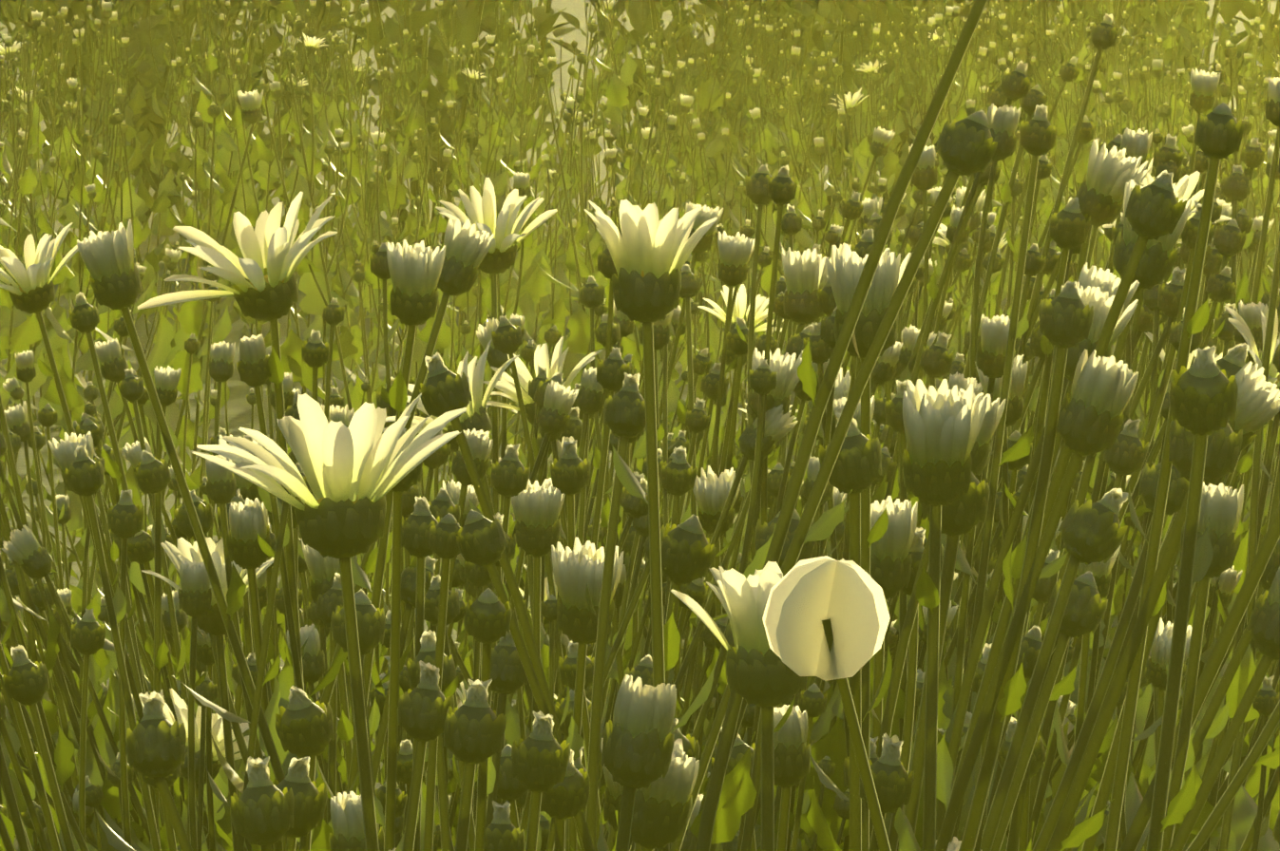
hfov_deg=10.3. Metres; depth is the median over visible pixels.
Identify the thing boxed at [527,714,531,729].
plant
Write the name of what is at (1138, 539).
plant
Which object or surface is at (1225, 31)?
shrub
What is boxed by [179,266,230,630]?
plant
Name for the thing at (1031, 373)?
plant
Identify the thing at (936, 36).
plant clump
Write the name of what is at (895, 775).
plant
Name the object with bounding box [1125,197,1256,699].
plant
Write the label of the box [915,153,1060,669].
plant
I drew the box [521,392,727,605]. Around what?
plant
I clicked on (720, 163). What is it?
plant clump
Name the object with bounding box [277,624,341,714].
plant
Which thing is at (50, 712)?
plant
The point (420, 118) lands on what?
plant clump
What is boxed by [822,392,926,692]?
plant
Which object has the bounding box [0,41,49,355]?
plant clump
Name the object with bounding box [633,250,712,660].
plant
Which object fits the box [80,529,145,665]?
plant
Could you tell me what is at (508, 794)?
plant
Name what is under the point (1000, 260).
plant
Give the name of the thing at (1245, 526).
plant
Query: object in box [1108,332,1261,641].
plant
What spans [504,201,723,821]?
plant
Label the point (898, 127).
plant clump
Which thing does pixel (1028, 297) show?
plant
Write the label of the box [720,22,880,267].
plant clump
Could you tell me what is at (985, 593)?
plant
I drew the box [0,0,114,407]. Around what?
plant clump
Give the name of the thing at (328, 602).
flower
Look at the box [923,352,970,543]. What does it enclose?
plant
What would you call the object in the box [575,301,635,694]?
plant
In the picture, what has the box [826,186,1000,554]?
plant
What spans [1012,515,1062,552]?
flower
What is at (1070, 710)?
plant
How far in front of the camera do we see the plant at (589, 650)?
2.86 m
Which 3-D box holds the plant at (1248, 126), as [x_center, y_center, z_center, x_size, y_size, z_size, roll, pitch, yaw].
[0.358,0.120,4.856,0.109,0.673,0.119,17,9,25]
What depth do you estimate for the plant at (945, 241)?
4.81 m
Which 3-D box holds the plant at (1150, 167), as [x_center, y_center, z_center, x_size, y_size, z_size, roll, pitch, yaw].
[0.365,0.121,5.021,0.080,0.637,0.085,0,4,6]
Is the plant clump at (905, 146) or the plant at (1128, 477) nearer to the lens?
the plant at (1128, 477)
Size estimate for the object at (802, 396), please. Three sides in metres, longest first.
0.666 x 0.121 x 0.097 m
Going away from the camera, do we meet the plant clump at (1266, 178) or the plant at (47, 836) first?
the plant at (47, 836)
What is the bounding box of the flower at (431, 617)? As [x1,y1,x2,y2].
[423,574,477,850]
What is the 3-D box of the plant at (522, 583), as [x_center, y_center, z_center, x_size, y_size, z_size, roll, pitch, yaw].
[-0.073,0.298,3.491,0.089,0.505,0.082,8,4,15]
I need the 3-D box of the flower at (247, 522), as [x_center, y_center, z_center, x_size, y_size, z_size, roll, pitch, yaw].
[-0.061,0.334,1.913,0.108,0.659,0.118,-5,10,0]
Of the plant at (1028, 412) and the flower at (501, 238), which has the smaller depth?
the flower at (501, 238)
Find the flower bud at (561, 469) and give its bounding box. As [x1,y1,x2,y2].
[539,436,590,850]
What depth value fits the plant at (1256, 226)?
3.97 m
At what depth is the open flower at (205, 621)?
1.97 m
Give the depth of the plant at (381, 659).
4.76 m
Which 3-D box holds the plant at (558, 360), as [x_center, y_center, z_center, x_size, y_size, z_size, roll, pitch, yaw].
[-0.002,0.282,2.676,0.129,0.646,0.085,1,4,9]
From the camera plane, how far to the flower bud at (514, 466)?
1.83 m
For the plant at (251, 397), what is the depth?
4.82 m
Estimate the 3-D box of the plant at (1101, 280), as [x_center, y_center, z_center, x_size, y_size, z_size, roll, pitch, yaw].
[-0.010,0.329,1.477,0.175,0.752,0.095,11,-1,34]
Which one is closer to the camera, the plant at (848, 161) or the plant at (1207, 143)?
the plant at (1207, 143)
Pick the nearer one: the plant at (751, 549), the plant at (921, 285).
the plant at (751, 549)
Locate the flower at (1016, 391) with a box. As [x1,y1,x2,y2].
[974,355,1044,838]
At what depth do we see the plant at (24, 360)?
3.52 m
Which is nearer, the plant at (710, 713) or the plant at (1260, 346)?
the plant at (710, 713)
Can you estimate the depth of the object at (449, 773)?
2.77 m
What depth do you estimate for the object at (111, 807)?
2.61 m
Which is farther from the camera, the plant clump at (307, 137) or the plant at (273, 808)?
the plant clump at (307, 137)
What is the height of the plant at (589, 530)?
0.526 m
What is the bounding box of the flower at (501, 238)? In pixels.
[434,177,557,850]
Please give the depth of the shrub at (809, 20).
19.57 m
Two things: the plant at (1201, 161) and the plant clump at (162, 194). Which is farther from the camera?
the plant clump at (162, 194)
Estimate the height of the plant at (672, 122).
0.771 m
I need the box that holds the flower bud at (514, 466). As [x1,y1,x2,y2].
[428,346,630,850]
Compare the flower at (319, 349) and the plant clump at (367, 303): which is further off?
the plant clump at (367, 303)
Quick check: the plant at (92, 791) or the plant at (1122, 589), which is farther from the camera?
the plant at (1122, 589)
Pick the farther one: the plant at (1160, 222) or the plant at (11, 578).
the plant at (11, 578)
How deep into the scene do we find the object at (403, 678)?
2.13 m
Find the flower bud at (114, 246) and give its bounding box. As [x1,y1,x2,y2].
[76,219,334,850]
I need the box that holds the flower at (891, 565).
[870,496,928,850]
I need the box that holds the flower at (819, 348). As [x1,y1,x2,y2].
[754,322,922,850]
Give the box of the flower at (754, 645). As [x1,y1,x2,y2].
[670,558,844,850]
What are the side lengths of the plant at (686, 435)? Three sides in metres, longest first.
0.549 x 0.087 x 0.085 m
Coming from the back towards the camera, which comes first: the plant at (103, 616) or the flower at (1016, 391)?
the plant at (103, 616)
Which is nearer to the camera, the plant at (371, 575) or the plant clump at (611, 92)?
the plant at (371, 575)
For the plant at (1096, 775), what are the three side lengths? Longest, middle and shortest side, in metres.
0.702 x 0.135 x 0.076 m
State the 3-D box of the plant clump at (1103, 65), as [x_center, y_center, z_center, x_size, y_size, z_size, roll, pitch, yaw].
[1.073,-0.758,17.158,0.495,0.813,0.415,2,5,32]
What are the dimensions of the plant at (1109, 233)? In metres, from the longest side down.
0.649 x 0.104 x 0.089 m
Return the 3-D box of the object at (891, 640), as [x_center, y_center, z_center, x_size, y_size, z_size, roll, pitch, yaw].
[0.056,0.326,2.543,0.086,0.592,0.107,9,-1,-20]
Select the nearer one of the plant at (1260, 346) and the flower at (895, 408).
the flower at (895, 408)
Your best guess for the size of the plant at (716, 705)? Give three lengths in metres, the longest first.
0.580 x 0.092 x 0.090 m
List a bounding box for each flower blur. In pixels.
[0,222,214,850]
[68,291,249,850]
[715,229,889,850]
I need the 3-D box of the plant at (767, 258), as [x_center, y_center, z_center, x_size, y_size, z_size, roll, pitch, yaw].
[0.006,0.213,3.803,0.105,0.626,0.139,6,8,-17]
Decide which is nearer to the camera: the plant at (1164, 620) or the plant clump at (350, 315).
the plant at (1164, 620)
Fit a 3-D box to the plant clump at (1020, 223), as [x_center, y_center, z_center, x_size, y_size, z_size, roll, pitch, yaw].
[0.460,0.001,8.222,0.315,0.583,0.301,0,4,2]
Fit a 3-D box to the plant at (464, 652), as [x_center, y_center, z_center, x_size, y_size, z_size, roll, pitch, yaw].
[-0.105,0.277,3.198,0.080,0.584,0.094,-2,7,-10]
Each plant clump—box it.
[0,0,52,207]
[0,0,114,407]
[0,0,237,268]
[0,1,127,561]
[0,33,117,433]
[0,34,30,218]
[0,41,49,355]
[0,50,83,355]
[0,88,116,429]
[0,125,197,458]
[4,11,158,463]
[7,23,159,336]
[30,61,375,652]
[59,241,415,686]
[80,0,222,286]
[136,50,369,320]
[164,34,372,340]
[165,1,360,300]
[180,0,391,401]
[191,0,409,342]
[294,33,408,271]
[309,0,520,325]
[317,126,520,502]
[325,200,723,607]
[333,24,544,328]
[360,1,675,383]
[389,0,605,247]
[411,44,767,522]
[420,77,565,434]
[435,127,747,478]
[437,90,686,520]
[500,56,887,445]
[543,0,772,336]
[545,22,735,290]
[566,65,805,468]
[568,0,766,252]
[583,64,821,310]
[592,0,739,279]
[602,88,923,457]
[603,136,1003,663]
[645,0,877,313]
[668,22,838,315]
[707,0,803,274]
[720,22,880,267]
[743,19,1026,477]
[777,5,1104,494]
[778,8,1033,376]
[813,0,1012,286]
[841,11,992,217]
[847,0,991,248]
[847,0,1158,259]
[867,0,1073,303]
[872,0,1105,305]
[898,0,1115,294]
[934,10,1052,300]
[935,31,1278,511]
[937,0,1135,308]
[937,174,1140,433]
[940,80,1102,451]
[967,0,1209,141]
[985,67,1202,432]
[1009,0,1183,272]
[1011,0,1279,359]
[1030,0,1221,290]
[1054,74,1279,336]
[1073,81,1279,459]
[1074,45,1279,299]
[1086,0,1272,277]
[1088,21,1191,163]
[1115,30,1255,348]
[1138,0,1278,308]
[1138,58,1279,512]
[1138,178,1279,343]
[1141,65,1277,344]
[1143,26,1279,342]
[1178,20,1279,297]
[1190,18,1275,265]
[1191,83,1269,269]
[1243,77,1279,280]
[1248,61,1277,275]
[1248,86,1274,209]
[1262,0,1279,129]
[1267,24,1279,130]
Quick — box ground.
[0,0,1279,764]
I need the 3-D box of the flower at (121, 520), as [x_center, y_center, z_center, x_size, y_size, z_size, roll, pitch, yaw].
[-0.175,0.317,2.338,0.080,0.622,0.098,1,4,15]
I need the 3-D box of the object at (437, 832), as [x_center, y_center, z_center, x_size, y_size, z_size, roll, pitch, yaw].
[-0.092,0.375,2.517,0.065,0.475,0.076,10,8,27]
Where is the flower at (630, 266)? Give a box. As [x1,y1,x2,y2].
[584,199,722,850]
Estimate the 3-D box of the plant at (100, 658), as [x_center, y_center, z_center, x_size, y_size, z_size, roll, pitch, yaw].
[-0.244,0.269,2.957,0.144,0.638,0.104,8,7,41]
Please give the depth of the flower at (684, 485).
2.19 m
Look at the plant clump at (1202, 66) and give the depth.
6.99 m
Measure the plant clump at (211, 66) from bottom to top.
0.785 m
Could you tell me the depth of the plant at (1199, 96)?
3.73 m
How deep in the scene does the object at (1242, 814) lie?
2.24 m
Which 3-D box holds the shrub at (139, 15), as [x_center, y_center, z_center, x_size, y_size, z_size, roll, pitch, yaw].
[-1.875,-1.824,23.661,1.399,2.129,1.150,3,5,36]
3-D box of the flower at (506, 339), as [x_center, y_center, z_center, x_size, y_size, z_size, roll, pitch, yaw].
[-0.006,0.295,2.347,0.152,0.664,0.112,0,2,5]
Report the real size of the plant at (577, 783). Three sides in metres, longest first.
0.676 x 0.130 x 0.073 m
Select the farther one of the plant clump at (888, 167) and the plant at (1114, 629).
the plant clump at (888, 167)
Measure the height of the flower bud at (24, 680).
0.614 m
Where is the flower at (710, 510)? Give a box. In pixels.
[692,465,741,792]
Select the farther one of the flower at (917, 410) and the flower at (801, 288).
the flower at (801, 288)
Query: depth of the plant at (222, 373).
2.91 m
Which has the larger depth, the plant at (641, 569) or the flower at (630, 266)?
the plant at (641, 569)
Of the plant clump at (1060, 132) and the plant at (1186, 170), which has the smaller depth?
the plant at (1186, 170)
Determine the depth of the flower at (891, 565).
1.50 m
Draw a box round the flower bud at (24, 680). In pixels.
[3,645,75,850]
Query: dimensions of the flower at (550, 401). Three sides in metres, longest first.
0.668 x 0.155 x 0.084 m
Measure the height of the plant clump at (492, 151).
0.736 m
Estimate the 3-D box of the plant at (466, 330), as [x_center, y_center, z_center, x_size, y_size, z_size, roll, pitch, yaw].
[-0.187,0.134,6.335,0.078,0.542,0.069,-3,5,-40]
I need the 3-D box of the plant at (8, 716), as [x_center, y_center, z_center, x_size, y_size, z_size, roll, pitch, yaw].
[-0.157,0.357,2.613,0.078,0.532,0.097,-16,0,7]
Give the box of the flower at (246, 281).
[137,191,383,830]
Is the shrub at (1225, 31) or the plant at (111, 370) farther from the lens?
the shrub at (1225, 31)
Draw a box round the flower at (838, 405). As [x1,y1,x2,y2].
[818,395,891,836]
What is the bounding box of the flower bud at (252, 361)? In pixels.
[236,333,360,850]
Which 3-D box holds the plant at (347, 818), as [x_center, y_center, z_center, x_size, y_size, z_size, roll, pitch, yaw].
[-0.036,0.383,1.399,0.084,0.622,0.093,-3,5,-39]
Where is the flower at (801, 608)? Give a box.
[762,555,891,850]
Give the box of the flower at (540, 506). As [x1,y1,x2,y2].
[511,477,565,730]
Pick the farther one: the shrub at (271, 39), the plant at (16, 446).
the shrub at (271, 39)
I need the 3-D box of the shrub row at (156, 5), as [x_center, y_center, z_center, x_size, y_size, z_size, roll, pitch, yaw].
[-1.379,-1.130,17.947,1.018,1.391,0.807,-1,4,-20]
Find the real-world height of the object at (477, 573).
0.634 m
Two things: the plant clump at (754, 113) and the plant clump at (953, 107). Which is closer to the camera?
the plant clump at (754, 113)
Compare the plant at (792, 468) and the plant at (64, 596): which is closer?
the plant at (64, 596)
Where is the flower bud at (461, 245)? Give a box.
[282,217,494,850]
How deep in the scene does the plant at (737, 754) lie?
1.43 m
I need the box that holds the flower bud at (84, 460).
[65,443,193,850]
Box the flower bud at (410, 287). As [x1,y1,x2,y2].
[305,239,445,828]
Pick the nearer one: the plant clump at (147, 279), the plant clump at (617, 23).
the plant clump at (147, 279)
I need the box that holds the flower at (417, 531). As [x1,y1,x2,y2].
[399,496,441,850]
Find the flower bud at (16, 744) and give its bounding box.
[0,717,20,850]
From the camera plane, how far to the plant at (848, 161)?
5.84 m
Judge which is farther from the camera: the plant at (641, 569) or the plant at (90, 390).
the plant at (90, 390)
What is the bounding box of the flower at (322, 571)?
[205,455,354,782]
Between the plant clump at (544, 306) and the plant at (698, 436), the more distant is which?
the plant clump at (544, 306)
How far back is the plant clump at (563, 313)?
8.38 m
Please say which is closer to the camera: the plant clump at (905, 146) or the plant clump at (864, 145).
the plant clump at (864, 145)
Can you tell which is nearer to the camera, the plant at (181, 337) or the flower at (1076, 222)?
the flower at (1076, 222)
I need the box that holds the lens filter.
[0,0,1279,850]
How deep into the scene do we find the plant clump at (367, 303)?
9.29 m
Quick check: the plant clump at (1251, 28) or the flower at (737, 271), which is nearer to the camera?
the flower at (737, 271)
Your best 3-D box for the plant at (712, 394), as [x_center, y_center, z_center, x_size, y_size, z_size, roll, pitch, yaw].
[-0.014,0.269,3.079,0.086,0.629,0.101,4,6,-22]
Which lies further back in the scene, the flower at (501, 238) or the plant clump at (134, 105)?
the plant clump at (134, 105)
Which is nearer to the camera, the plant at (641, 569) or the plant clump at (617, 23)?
the plant at (641, 569)
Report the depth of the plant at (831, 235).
4.66 m
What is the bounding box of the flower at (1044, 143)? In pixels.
[869,103,1056,850]
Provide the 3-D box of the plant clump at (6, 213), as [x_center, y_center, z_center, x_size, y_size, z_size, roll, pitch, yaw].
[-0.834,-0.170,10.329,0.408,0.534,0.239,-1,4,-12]
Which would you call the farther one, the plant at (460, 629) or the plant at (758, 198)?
the plant at (460, 629)
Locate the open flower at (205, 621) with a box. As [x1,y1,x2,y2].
[141,488,274,850]
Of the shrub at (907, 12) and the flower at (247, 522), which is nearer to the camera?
the flower at (247, 522)
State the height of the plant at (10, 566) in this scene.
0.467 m
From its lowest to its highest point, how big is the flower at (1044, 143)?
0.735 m
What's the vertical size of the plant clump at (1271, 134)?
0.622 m
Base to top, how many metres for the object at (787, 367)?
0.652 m
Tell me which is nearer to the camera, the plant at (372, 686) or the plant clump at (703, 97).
the plant at (372, 686)
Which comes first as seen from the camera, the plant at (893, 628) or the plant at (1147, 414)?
the plant at (893, 628)
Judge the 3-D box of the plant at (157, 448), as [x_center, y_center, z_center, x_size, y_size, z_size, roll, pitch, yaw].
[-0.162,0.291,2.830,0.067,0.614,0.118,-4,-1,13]
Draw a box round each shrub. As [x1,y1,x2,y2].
[0,0,208,147]
[22,0,176,147]
[239,0,392,127]
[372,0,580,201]
[645,0,817,175]
[706,0,965,209]
[816,0,1009,202]
[904,3,1055,135]
[906,0,1113,60]
[1122,0,1279,144]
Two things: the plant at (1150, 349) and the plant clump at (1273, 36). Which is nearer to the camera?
the plant at (1150, 349)
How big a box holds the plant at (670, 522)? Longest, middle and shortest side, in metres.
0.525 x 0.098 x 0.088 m
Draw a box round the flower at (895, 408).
[884,379,938,849]
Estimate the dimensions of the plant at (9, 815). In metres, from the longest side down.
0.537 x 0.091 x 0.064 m
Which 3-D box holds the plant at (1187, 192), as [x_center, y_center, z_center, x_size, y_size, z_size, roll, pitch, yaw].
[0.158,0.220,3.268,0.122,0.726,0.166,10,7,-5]
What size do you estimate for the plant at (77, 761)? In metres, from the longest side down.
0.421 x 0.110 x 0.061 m
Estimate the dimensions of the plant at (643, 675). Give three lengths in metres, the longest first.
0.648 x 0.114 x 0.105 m
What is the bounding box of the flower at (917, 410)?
[894,379,987,850]
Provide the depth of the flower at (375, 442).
1.24 m
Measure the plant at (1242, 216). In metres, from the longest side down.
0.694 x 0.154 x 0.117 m
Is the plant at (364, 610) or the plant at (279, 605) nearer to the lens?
the plant at (364, 610)
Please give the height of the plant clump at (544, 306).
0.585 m
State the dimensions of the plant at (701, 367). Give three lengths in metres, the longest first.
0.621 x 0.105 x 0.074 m
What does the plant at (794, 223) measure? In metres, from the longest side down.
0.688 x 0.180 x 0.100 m
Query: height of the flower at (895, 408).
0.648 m
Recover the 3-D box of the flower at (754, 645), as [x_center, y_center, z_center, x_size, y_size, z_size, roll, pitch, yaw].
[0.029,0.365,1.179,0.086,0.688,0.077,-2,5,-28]
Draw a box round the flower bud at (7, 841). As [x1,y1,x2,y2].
[0,814,35,850]
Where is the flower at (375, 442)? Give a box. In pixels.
[191,392,466,850]
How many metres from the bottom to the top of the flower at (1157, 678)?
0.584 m
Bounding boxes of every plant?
[0,394,100,837]
[0,422,41,647]
[0,429,76,774]
[0,451,167,840]
[0,490,101,697]
[0,524,73,849]
[0,524,223,850]
[0,530,138,779]
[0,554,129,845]
[0,563,17,840]
[0,635,18,676]
[0,637,21,805]
[0,733,104,850]
[2,376,143,646]
[3,401,79,742]
[3,652,150,850]
[4,557,31,661]
[4,706,49,840]
[9,635,78,765]
[14,827,51,850]
[15,349,106,741]
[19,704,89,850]
[24,401,144,821]
[29,503,78,775]
[29,577,141,794]
[54,588,117,709]
[70,309,253,830]
[73,89,263,678]
[76,338,174,694]
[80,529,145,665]
[82,381,152,659]
[93,367,228,850]
[93,411,151,687]
[96,437,216,713]
[97,535,244,706]
[98,515,153,672]
[103,525,180,647]
[125,352,594,850]
[129,465,208,817]
[140,658,150,682]
[140,765,180,850]
[144,401,165,831]
[146,101,229,642]
[153,365,267,729]
[164,567,214,819]
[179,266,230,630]
[187,477,242,713]
[205,341,287,669]
[210,382,282,702]
[229,427,512,850]
[231,658,246,717]
[234,80,339,454]
[256,16,404,660]
[261,379,377,688]
[261,570,280,630]
[265,354,383,761]
[266,297,396,728]
[273,587,344,796]
[273,686,334,850]
[276,403,324,669]
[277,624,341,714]
[280,386,386,758]
[298,380,392,654]
[301,470,329,763]
[319,554,375,752]
[329,791,525,850]
[330,590,456,850]
[341,604,405,792]
[341,739,384,792]
[343,486,435,821]
[351,240,403,739]
[354,66,452,563]
[354,555,391,784]
[356,554,401,784]
[369,242,555,828]
[369,411,468,814]
[372,511,415,688]
[397,660,676,850]
[400,513,590,850]
[401,283,483,646]
[413,583,471,696]
[424,641,461,783]
[426,457,525,747]
[444,313,524,698]
[447,171,530,704]
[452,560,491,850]
[456,666,469,704]
[457,298,640,708]
[472,339,669,653]
[480,372,815,850]
[483,314,623,827]
[496,641,607,850]
[498,494,530,724]
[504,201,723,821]
[504,365,709,783]
[511,710,914,850]
[512,692,531,732]
[515,18,676,710]
[515,382,624,713]
[518,535,575,655]
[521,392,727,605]
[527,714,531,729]
[534,61,632,649]
[551,537,699,850]
[568,705,878,850]
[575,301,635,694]
[578,203,802,778]
[586,622,611,656]
[587,521,607,718]
[590,335,673,686]
[599,347,712,745]
[601,738,623,831]
[607,654,717,850]
[622,430,704,656]
[629,622,735,850]
[631,557,705,648]
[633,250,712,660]
[641,266,778,671]
[642,260,781,641]
[644,417,688,560]
[644,440,670,593]
[645,346,747,773]
[669,368,740,661]
[675,420,845,846]
[679,621,692,691]
[680,244,825,689]
[681,275,786,695]
[681,629,686,656]
[686,515,737,653]
[687,0,1279,850]
[687,191,904,736]
[688,697,715,778]
[698,163,892,849]
[701,286,791,753]
[705,469,770,775]
[706,341,910,776]
[706,462,791,758]
[711,726,756,850]
[713,686,799,788]
[718,246,783,516]
[727,126,931,570]
[735,440,780,461]
[735,481,805,571]
[738,398,807,517]
[740,219,843,452]
[767,191,843,469]
[767,461,803,515]
[776,397,810,501]
[783,415,815,500]
[799,457,891,691]
[805,196,891,444]
[806,243,911,850]
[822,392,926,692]
[823,420,872,556]
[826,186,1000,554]
[826,370,924,557]
[827,379,899,686]
[839,324,936,850]
[841,156,898,367]
[842,202,924,496]
[842,620,897,842]
[843,569,997,838]
[851,177,887,244]
[853,144,937,662]
[869,387,1108,850]
[870,338,1035,436]
[871,258,936,437]
[880,185,985,399]
[882,229,905,482]
[889,572,958,598]
[890,171,1023,573]
[893,248,1026,655]
[896,195,973,341]
[897,210,996,484]
[897,280,1243,850]
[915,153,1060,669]
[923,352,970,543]
[932,210,991,544]
[933,56,1095,492]
[935,170,1242,850]
[935,837,981,850]
[936,262,1279,850]
[936,281,1189,850]
[950,354,1023,648]
[952,615,1047,687]
[972,544,1121,850]
[991,250,1073,545]
[995,327,1034,527]
[1006,179,1249,850]
[1007,319,1066,810]
[1022,382,1035,628]
[1025,352,1149,430]
[1037,284,1218,660]
[1045,152,1246,803]
[1053,361,1279,850]
[1057,695,1076,725]
[1060,218,1148,553]
[1062,133,1231,717]
[1084,198,1260,850]
[1088,236,1180,687]
[1088,332,1177,660]
[1100,67,1265,768]
[1101,481,1224,743]
[1103,102,1244,850]
[1107,499,1144,730]
[1108,148,1209,725]
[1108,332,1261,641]
[1111,66,1162,440]
[1114,145,1279,620]
[1114,473,1130,490]
[1120,311,1160,615]
[1124,145,1183,573]
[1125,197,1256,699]
[1127,247,1262,570]
[1130,565,1177,587]
[1132,208,1279,768]
[1133,394,1155,561]
[1148,164,1271,830]
[1151,215,1279,692]
[1157,116,1258,463]
[1164,76,1279,831]
[1165,300,1268,728]
[1175,160,1194,356]
[1178,343,1279,850]
[1204,445,1279,623]
[1210,660,1279,850]
[1237,423,1268,510]
[1241,304,1279,532]
[1264,722,1279,823]
[1265,430,1279,681]
[1272,811,1279,848]
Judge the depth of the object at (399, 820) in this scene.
2.10 m
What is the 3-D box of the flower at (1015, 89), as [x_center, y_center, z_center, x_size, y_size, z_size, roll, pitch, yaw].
[0.038,0.254,2.464,0.178,0.788,0.129,12,-1,24]

